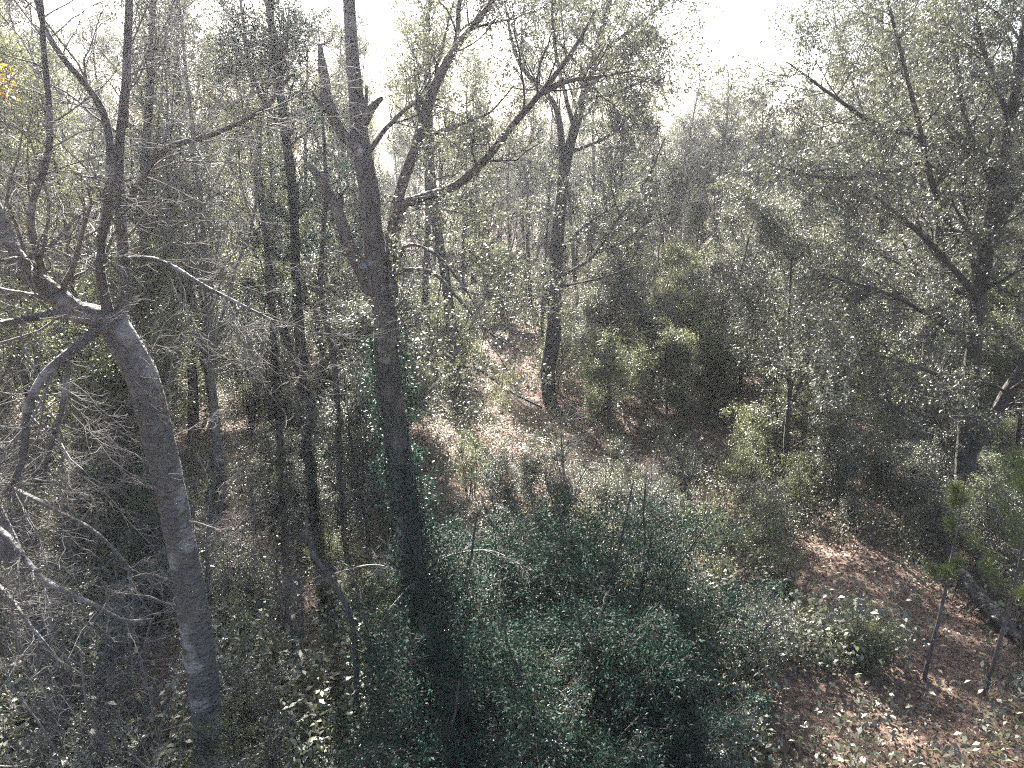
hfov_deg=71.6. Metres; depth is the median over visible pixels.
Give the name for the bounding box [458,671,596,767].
leafy shrub
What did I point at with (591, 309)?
understory tree
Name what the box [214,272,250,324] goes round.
understory tree
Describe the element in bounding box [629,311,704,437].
understory tree
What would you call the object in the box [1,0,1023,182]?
sky
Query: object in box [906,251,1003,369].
understory tree
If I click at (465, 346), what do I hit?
understory tree
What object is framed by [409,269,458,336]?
leafy shrub
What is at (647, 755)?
dark leafy shrub
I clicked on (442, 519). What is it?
leafy shrub
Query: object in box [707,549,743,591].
leafy shrub
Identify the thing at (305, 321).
understory tree
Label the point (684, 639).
leafy shrub
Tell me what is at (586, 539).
leafy shrub
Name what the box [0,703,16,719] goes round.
leafy shrub
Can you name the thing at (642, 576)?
dark leafy shrub
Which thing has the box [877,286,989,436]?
understory tree
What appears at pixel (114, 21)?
slim tree
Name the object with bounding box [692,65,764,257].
forest tree
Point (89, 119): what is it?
slim tree
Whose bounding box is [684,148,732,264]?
forest tree
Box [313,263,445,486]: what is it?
understory tree
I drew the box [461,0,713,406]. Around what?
two stemmed tree
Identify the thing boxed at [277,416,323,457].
leafy shrub
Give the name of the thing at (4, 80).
yellow leaved sapling
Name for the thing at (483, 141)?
forest tree
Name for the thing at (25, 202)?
bare tree
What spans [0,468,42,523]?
leafy shrub
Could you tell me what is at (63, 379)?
leafy shrub
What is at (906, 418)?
leafy shrub
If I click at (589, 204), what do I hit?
forest tree
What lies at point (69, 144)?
slim tree
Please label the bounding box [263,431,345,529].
leafy shrub
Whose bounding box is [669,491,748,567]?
leafy shrub
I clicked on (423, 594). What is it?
leafy shrub
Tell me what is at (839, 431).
leafy shrub
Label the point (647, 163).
bare tree
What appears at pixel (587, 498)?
leafy shrub
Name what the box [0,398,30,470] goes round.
leafy shrub
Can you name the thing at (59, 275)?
bare tree
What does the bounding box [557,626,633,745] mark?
leafy shrub
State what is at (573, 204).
forest tree
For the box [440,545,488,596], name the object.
leafy shrub
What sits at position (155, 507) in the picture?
leafy shrub
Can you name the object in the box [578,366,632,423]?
leafy shrub
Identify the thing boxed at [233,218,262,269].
understory tree
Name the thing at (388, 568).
dead bough
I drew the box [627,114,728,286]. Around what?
tree
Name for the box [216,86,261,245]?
forest tree
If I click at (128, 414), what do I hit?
leafy shrub
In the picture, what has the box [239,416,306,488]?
leafy shrub
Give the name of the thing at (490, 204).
forest tree
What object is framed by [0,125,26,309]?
slim tree
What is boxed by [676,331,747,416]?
leafy shrub
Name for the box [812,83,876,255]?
forest tree
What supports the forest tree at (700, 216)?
on the ground at (824, 688)
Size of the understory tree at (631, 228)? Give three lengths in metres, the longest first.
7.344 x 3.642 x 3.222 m
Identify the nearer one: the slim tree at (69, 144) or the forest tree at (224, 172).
the slim tree at (69, 144)
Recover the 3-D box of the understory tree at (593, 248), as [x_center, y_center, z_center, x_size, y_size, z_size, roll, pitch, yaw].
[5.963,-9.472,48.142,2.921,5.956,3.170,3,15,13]
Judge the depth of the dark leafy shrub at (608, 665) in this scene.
8.99 m
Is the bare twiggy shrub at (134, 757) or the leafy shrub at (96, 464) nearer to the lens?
the bare twiggy shrub at (134, 757)
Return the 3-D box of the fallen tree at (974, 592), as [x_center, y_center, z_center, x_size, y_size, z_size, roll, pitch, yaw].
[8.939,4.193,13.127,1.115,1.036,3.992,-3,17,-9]
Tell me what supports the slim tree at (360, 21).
on the ground at (824, 688)
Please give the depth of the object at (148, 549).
14.26 m
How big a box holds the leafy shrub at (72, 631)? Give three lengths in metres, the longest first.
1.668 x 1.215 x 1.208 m
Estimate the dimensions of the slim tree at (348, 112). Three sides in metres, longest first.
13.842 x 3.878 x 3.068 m
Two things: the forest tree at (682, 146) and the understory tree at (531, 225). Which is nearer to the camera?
the forest tree at (682, 146)
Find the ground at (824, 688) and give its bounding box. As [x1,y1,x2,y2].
[0,182,1023,767]
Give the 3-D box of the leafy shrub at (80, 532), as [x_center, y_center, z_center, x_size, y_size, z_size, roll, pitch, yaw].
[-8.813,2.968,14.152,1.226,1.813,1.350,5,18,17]
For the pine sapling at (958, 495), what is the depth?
10.81 m
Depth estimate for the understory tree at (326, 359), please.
21.99 m
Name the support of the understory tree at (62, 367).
on the ground at (824, 688)
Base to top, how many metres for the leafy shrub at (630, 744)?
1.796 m
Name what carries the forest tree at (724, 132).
on the ground at (824, 688)
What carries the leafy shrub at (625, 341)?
on the ground at (824, 688)
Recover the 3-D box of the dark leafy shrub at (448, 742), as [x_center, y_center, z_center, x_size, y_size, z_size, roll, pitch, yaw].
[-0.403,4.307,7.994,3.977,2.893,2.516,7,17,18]
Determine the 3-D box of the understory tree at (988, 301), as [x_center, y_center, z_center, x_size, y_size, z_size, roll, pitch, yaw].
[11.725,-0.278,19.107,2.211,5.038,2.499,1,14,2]
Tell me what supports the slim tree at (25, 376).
on the ground at (824, 688)
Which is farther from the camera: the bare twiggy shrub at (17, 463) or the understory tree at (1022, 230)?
the understory tree at (1022, 230)
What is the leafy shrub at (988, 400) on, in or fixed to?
on the ground at (824, 688)
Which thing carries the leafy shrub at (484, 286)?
on the ground at (824, 688)
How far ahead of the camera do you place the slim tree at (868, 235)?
31.62 m
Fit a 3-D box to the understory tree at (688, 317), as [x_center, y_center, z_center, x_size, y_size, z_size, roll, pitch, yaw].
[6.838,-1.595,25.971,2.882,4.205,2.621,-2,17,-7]
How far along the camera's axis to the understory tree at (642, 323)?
23.33 m
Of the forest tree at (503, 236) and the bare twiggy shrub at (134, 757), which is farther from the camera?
the forest tree at (503, 236)
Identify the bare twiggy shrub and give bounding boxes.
[0,458,54,559]
[0,524,71,635]
[0,544,96,690]
[0,560,225,767]
[0,599,17,645]
[0,620,242,767]
[1,725,75,767]
[2,544,248,723]
[3,450,37,493]
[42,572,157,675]
[44,560,121,632]
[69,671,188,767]
[112,497,251,643]
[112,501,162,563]
[126,567,271,711]
[139,425,290,558]
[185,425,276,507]
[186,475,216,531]
[191,472,315,576]
[246,495,308,589]
[315,458,384,532]
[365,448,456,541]
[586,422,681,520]
[607,448,671,511]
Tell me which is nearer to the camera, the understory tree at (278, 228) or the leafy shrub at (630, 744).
the leafy shrub at (630, 744)
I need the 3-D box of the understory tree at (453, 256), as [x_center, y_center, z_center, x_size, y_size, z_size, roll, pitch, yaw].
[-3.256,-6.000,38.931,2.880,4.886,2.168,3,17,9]
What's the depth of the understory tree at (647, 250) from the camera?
42.03 m
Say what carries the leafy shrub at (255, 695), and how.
on the ground at (824, 688)
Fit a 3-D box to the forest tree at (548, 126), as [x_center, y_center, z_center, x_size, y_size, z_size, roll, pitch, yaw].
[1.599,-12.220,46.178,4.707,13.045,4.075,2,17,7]
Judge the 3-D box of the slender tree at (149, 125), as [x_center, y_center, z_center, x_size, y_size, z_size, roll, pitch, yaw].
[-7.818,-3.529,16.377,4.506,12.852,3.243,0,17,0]
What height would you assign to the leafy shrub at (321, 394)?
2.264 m
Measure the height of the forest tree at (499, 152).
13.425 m
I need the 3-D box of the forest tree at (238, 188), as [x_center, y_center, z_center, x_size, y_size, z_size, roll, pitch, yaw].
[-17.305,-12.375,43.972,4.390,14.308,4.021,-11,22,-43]
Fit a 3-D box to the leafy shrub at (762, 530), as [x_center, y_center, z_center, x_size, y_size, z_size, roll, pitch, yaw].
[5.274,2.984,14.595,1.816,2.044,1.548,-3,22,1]
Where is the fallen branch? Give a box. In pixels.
[230,520,285,532]
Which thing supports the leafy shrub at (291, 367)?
on the ground at (824, 688)
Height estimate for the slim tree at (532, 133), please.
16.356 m
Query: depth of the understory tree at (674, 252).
26.97 m
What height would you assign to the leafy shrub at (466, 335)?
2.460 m
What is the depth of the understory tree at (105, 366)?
14.82 m
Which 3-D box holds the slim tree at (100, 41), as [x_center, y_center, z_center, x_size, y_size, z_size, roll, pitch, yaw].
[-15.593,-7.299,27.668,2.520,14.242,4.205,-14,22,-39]
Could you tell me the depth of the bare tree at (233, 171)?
44.06 m
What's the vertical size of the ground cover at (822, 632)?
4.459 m
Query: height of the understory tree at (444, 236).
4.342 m
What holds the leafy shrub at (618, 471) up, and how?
on the ground at (824, 688)
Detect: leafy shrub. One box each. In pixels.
[0,332,16,387]
[0,333,24,417]
[0,345,31,372]
[0,386,17,428]
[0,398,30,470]
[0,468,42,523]
[0,482,58,556]
[0,560,41,618]
[0,609,51,652]
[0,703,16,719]
[11,721,144,767]
[16,650,154,767]
[18,648,106,726]
[19,569,104,665]
[28,344,57,385]
[30,415,74,475]
[36,337,92,412]
[36,491,108,569]
[40,319,73,355]
[40,549,91,612]
[43,436,114,516]
[54,350,139,446]
[67,438,112,489]
[88,511,120,552]
[95,426,148,500]
[98,529,153,587]
[106,541,173,626]
[116,431,147,473]
[128,473,215,544]
[164,640,302,763]
[166,382,200,413]
[166,691,300,767]
[184,437,228,479]
[187,703,301,767]
[192,460,231,511]
[192,500,224,565]
[193,272,203,304]
[196,359,204,382]
[196,364,221,397]
[196,523,281,619]
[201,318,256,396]
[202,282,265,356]
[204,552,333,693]
[209,591,264,655]
[216,330,243,372]
[223,360,296,430]
[225,630,294,684]
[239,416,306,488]
[241,369,267,410]
[242,447,309,530]
[249,379,297,449]
[256,465,290,506]
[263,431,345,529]
[266,345,295,390]
[273,688,325,759]
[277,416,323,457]
[280,491,334,548]
[284,511,356,582]
[288,432,344,495]
[290,369,341,413]
[291,648,633,767]
[293,334,315,367]
[295,494,593,764]
[304,308,324,333]
[305,603,692,767]
[306,560,359,619]
[319,574,547,767]
[322,351,364,393]
[344,539,396,595]
[345,559,394,619]
[353,562,425,655]
[356,631,596,755]
[363,462,391,513]
[364,479,449,555]
[382,452,581,662]
[391,524,458,579]
[407,568,443,614]
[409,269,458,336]
[409,322,445,359]
[418,355,440,396]
[427,500,478,561]
[432,675,508,741]
[439,476,476,518]
[440,440,613,650]
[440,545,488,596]
[442,428,495,496]
[445,587,679,766]
[449,264,461,295]
[450,270,495,323]
[452,573,679,692]
[456,300,482,347]
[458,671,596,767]
[468,444,533,521]
[476,278,499,311]
[478,273,508,318]
[482,467,749,735]
[486,493,539,559]
[486,669,673,767]
[491,645,606,751]
[498,511,528,536]
[506,425,556,491]
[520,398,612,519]
[522,305,605,392]
[525,575,723,767]
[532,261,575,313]
[534,494,562,526]
[538,275,569,305]
[541,475,767,680]
[542,445,583,503]
[542,606,626,683]
[546,291,576,324]
[547,701,615,766]
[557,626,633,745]
[565,511,613,580]
[566,296,608,364]
[568,495,611,539]
[572,432,639,528]
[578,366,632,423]
[596,458,634,509]
[602,304,641,350]
[602,600,785,767]
[603,718,664,767]
[604,420,637,474]
[605,456,701,553]
[610,573,791,730]
[615,317,636,344]
[617,542,687,610]
[621,464,643,492]
[622,340,651,389]
[641,537,679,576]
[643,417,719,501]
[648,721,738,767]
[656,474,691,513]
[662,403,690,453]
[662,489,708,535]
[662,664,763,767]
[663,367,691,398]
[663,601,698,671]
[664,676,702,721]
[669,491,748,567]
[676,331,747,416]
[676,557,741,638]
[686,343,704,381]
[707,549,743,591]
[710,363,736,390]
[711,303,769,383]
[713,423,780,506]
[713,582,798,691]
[714,387,793,478]
[725,482,804,569]
[729,472,760,519]
[732,463,806,536]
[744,578,790,631]
[747,542,805,596]
[751,339,801,408]
[770,447,827,510]
[788,431,825,487]
[792,390,853,450]
[802,413,879,508]
[826,349,876,428]
[829,592,915,680]
[830,484,869,529]
[854,436,908,490]
[865,342,917,414]
[869,370,932,449]
[872,422,955,508]
[901,465,968,563]
[937,344,957,377]
[940,464,1023,566]
[946,365,1006,426]
[952,471,1006,540]
[976,428,994,475]
[976,432,1007,496]
[976,446,1023,514]
[980,308,1023,416]
[985,408,1023,455]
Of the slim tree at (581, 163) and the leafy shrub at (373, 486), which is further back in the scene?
the slim tree at (581, 163)
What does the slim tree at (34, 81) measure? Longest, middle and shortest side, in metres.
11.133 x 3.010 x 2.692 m
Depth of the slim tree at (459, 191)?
43.26 m
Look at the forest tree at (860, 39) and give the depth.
23.75 m
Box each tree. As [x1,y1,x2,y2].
[0,0,28,287]
[0,0,62,443]
[0,0,105,277]
[0,0,399,766]
[0,1,45,420]
[0,10,160,503]
[0,29,60,369]
[0,73,69,384]
[0,98,67,455]
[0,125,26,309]
[0,201,21,392]
[0,210,96,400]
[0,337,28,415]
[0,461,206,743]
[1,0,81,336]
[1,159,130,442]
[7,20,40,216]
[20,229,206,529]
[21,23,94,171]
[23,318,90,425]
[32,37,94,264]
[37,0,258,376]
[39,184,95,262]
[45,240,98,359]
[49,189,100,263]
[50,223,191,436]
[54,0,142,317]
[54,54,129,251]
[62,51,133,240]
[71,297,140,425]
[81,32,136,280]
[83,86,130,241]
[97,0,245,354]
[100,0,313,507]
[100,20,169,289]
[119,0,234,430]
[120,17,238,332]
[127,211,164,310]
[130,66,214,344]
[149,67,210,306]
[151,250,249,426]
[176,0,310,426]
[181,37,240,365]
[184,101,256,229]
[193,196,262,308]
[195,20,312,451]
[196,261,228,308]
[197,0,336,318]
[202,0,363,514]
[203,76,265,250]
[209,105,275,246]
[211,27,280,248]
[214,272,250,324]
[215,228,315,383]
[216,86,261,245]
[216,269,305,443]
[231,159,283,260]
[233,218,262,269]
[236,0,344,363]
[250,90,283,228]
[250,254,294,359]
[256,181,284,256]
[267,68,365,550]
[277,208,363,398]
[282,3,382,352]
[294,156,344,271]
[298,342,412,550]
[300,62,351,281]
[305,0,762,626]
[307,304,360,403]
[310,226,349,305]
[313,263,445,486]
[314,34,391,377]
[323,0,380,257]
[325,56,377,184]
[328,49,388,192]
[331,158,355,284]
[335,222,386,304]
[335,229,430,383]
[343,301,440,446]
[346,67,382,176]
[349,137,424,300]
[358,177,390,246]
[370,68,419,264]
[377,0,542,416]
[380,185,435,323]
[381,52,443,266]
[384,137,441,265]
[386,0,479,366]
[399,0,478,270]
[405,140,435,240]
[411,224,452,261]
[412,205,431,244]
[412,274,464,361]
[421,289,487,358]
[423,195,459,263]
[434,160,450,229]
[436,232,472,289]
[438,155,472,245]
[440,26,495,320]
[441,124,484,272]
[447,232,461,263]
[449,144,483,278]
[450,62,505,285]
[455,58,508,297]
[455,99,501,214]
[457,207,526,326]
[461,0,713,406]
[466,152,513,256]
[472,122,515,281]
[485,238,518,290]
[487,92,540,313]
[487,105,512,239]
[491,148,515,242]
[496,80,539,299]
[498,124,581,273]
[500,0,569,319]
[503,202,534,272]
[505,158,519,251]
[509,91,569,292]
[516,197,537,251]
[518,75,579,348]
[522,213,575,293]
[526,0,600,304]
[532,186,546,264]
[536,180,591,284]
[538,136,574,271]
[555,116,591,272]
[560,241,655,378]
[563,0,647,282]
[564,141,585,261]
[565,174,677,376]
[573,0,667,314]
[574,147,625,260]
[574,243,618,294]
[574,324,647,440]
[575,140,614,247]
[578,221,595,259]
[580,128,607,188]
[581,220,602,269]
[595,106,641,188]
[596,287,631,342]
[601,177,666,272]
[617,122,643,193]
[620,233,697,377]
[623,215,664,263]
[624,229,671,331]
[624,282,699,392]
[625,287,688,409]
[626,225,657,264]
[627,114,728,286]
[628,94,690,251]
[628,98,666,229]
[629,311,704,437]
[642,118,683,228]
[643,260,659,277]
[649,206,664,251]
[652,61,731,284]
[658,241,721,290]
[659,102,721,243]
[663,286,728,384]
[664,250,717,345]
[670,242,699,266]
[672,225,691,246]
[677,168,718,296]
[680,315,756,413]
[682,216,711,251]
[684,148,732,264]
[687,55,787,311]
[688,0,1023,512]
[690,171,797,401]
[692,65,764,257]
[706,205,715,255]
[706,233,759,334]
[709,124,759,258]
[715,279,747,325]
[717,69,822,258]
[717,188,880,487]
[725,141,766,237]
[727,224,811,391]
[729,258,782,365]
[746,184,827,324]
[751,124,805,243]
[753,261,859,422]
[770,331,856,456]
[774,111,830,233]
[777,87,833,278]
[779,17,859,275]
[781,285,816,338]
[792,208,843,273]
[793,212,874,346]
[800,0,947,345]
[802,139,835,232]
[811,0,1023,453]
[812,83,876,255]
[817,324,892,419]
[827,82,876,226]
[840,233,926,419]
[847,331,933,448]
[849,72,913,257]
[856,31,895,252]
[861,224,903,310]
[864,47,931,321]
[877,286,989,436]
[883,236,930,328]
[886,29,952,268]
[898,290,1000,455]
[901,223,951,323]
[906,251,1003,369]
[909,213,1023,391]
[912,0,974,251]
[917,175,964,285]
[925,1,1023,369]
[938,539,1023,646]
[966,56,1023,230]
[966,284,1023,420]
[973,45,1023,251]
[979,266,1023,461]
[993,215,1023,277]
[993,265,1023,314]
[997,242,1019,273]
[1004,215,1023,273]
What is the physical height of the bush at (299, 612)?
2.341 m
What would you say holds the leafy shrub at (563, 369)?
on the ground at (824, 688)
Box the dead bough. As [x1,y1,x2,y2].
[311,525,530,611]
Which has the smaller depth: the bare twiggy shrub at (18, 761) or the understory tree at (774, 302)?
the bare twiggy shrub at (18, 761)
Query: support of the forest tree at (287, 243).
on the ground at (824, 688)
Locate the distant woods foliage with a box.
[65,86,949,226]
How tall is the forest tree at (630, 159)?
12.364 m
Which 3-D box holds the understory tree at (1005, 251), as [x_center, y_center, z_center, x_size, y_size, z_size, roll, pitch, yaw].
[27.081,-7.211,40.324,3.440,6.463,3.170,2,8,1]
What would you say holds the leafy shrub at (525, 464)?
on the ground at (824, 688)
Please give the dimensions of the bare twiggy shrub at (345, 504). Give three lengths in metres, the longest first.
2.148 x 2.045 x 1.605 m
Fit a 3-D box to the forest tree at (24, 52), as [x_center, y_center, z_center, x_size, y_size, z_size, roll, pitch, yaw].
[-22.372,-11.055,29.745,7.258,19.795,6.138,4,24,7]
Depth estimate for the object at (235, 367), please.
25.32 m
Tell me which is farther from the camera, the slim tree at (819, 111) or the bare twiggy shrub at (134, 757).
the slim tree at (819, 111)
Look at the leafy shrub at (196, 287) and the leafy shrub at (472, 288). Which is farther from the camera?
the leafy shrub at (196, 287)
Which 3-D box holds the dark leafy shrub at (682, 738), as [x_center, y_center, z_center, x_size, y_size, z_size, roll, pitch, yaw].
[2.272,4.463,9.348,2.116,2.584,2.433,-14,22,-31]
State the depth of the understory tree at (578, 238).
44.00 m
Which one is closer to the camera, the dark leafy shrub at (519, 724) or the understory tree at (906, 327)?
the dark leafy shrub at (519, 724)
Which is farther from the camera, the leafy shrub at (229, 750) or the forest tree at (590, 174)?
the forest tree at (590, 174)
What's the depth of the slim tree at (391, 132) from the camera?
39.79 m
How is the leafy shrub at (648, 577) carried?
on the ground at (824, 688)
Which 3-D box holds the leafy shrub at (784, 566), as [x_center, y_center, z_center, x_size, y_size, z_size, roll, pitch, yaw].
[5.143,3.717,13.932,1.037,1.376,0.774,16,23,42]
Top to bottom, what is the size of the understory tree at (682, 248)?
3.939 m
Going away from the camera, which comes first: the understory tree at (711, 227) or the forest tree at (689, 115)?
the forest tree at (689, 115)
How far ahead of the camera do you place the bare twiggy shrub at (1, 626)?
12.13 m
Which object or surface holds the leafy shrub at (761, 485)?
on the ground at (824, 688)
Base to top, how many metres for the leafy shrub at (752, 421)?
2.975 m
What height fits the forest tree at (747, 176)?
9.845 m
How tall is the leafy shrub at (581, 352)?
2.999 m
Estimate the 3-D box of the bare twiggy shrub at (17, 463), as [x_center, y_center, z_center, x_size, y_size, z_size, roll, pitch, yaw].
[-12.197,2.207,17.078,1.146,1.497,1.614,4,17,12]
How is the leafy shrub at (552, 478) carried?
on the ground at (824, 688)
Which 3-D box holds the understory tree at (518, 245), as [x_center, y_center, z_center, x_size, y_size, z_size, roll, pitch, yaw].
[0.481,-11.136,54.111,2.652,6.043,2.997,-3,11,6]
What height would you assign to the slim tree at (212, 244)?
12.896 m
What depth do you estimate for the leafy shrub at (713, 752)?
8.84 m
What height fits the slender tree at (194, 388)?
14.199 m
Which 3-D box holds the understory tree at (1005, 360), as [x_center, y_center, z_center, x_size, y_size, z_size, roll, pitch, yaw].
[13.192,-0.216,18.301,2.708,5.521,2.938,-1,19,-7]
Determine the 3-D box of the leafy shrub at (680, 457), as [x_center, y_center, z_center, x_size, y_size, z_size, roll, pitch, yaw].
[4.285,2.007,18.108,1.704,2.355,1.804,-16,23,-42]
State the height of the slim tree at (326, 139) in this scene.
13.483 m
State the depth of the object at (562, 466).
16.58 m
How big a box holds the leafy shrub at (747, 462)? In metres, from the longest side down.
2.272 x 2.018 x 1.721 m
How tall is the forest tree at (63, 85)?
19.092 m
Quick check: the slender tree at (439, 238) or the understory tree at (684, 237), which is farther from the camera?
the understory tree at (684, 237)
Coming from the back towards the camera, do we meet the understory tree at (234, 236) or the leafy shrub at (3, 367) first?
the understory tree at (234, 236)
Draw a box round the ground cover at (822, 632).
[0,232,1023,767]
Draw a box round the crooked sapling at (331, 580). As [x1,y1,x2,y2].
[283,499,364,721]
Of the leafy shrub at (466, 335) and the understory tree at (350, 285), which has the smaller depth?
the understory tree at (350, 285)
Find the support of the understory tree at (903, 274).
on the ground at (824, 688)
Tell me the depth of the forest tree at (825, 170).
49.58 m
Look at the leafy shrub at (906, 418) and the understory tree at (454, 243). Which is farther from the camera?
the understory tree at (454, 243)
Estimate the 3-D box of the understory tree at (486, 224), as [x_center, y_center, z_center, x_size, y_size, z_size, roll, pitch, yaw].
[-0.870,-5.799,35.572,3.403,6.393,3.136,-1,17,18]
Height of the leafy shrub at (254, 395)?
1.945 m
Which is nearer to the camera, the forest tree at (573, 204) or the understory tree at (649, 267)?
the understory tree at (649, 267)
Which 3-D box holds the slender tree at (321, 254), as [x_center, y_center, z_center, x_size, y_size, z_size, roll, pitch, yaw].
[-3.617,-0.969,14.369,1.650,10.009,1.905,16,23,41]
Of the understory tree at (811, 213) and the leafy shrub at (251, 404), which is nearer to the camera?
the leafy shrub at (251, 404)
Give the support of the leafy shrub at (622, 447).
on the ground at (824, 688)
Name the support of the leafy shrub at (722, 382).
on the ground at (824, 688)
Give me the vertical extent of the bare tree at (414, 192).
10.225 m
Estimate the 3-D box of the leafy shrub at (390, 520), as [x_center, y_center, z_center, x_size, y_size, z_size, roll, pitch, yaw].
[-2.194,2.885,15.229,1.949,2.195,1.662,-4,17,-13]
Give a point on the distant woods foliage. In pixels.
(379, 158)
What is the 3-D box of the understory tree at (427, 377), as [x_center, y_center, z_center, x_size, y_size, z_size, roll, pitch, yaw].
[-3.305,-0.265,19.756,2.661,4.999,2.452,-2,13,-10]
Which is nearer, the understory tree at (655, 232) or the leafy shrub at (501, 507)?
the leafy shrub at (501, 507)
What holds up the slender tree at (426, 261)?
on the ground at (824, 688)
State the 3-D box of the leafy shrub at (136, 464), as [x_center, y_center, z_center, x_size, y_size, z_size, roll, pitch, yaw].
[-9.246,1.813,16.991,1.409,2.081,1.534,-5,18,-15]
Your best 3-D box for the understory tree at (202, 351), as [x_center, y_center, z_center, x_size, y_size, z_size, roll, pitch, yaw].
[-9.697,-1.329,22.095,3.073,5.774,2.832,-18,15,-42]
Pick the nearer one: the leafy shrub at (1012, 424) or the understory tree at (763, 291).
the leafy shrub at (1012, 424)
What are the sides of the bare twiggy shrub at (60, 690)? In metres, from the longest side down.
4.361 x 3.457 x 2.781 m
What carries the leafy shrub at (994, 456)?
on the ground at (824, 688)
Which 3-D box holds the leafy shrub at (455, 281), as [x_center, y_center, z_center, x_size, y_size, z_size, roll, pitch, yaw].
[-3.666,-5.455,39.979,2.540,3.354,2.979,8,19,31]
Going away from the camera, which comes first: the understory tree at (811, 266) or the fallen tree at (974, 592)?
the fallen tree at (974, 592)
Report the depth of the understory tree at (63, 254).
23.01 m
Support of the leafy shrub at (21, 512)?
on the ground at (824, 688)
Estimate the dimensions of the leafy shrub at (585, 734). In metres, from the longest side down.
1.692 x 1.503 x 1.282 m
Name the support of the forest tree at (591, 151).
on the ground at (824, 688)
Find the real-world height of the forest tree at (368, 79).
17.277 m
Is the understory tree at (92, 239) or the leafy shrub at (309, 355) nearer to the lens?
the understory tree at (92, 239)
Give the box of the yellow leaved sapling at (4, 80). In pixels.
[0,60,20,104]
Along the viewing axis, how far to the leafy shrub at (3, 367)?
24.92 m
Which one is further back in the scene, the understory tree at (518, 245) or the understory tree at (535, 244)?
the understory tree at (518, 245)
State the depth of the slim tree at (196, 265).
24.61 m
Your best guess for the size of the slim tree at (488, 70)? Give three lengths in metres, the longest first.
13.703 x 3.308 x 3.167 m
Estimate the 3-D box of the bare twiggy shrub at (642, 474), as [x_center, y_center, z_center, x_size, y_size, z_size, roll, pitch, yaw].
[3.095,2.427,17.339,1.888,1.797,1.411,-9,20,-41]
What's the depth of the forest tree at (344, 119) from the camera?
66.38 m
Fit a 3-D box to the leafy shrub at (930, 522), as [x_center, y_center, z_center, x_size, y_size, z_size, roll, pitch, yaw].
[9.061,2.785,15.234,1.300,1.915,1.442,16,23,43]
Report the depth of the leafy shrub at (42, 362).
25.34 m
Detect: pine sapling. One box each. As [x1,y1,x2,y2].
[921,478,977,681]
[959,442,1023,694]
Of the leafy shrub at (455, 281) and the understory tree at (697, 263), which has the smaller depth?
the understory tree at (697, 263)
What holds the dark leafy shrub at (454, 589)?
on the ground at (824, 688)
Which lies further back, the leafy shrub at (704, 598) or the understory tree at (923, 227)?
the understory tree at (923, 227)
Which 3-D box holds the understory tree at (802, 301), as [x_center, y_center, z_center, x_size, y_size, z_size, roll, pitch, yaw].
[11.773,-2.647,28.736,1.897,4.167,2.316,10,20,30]
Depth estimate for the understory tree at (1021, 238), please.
21.81 m
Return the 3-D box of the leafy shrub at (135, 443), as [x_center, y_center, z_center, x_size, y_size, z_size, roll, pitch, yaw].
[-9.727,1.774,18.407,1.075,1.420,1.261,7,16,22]
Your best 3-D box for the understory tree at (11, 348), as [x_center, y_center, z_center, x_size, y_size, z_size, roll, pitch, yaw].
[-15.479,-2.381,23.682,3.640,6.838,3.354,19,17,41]
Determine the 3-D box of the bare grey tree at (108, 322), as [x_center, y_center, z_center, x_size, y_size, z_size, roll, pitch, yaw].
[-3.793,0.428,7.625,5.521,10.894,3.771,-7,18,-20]
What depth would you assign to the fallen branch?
15.90 m
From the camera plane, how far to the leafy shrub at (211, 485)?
17.02 m
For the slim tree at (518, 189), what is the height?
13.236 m
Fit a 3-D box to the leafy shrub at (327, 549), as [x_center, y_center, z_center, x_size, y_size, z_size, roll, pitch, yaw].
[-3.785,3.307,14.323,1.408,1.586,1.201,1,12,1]
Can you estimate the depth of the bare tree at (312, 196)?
38.62 m
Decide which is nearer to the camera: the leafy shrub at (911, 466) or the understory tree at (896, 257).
the leafy shrub at (911, 466)
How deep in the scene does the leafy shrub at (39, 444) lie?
18.18 m
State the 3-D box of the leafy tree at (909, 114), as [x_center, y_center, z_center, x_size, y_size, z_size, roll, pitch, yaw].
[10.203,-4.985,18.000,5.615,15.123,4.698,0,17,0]
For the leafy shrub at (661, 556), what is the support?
on the ground at (824, 688)
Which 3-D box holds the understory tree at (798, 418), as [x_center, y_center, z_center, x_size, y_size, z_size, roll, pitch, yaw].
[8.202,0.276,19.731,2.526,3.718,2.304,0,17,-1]
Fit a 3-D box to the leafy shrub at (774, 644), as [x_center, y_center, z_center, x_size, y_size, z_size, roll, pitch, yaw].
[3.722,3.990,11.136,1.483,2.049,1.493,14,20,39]
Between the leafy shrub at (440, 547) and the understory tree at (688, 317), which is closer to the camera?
the leafy shrub at (440, 547)
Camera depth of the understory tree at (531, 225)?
63.36 m
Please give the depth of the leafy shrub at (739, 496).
17.14 m
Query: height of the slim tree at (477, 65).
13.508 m
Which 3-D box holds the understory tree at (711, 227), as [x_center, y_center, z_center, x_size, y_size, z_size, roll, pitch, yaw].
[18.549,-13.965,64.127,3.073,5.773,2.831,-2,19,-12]
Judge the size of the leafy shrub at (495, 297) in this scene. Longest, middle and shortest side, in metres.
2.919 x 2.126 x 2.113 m
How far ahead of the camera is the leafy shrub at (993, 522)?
14.51 m
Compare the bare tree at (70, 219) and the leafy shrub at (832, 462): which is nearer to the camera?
the leafy shrub at (832, 462)
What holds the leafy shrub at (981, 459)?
on the ground at (824, 688)

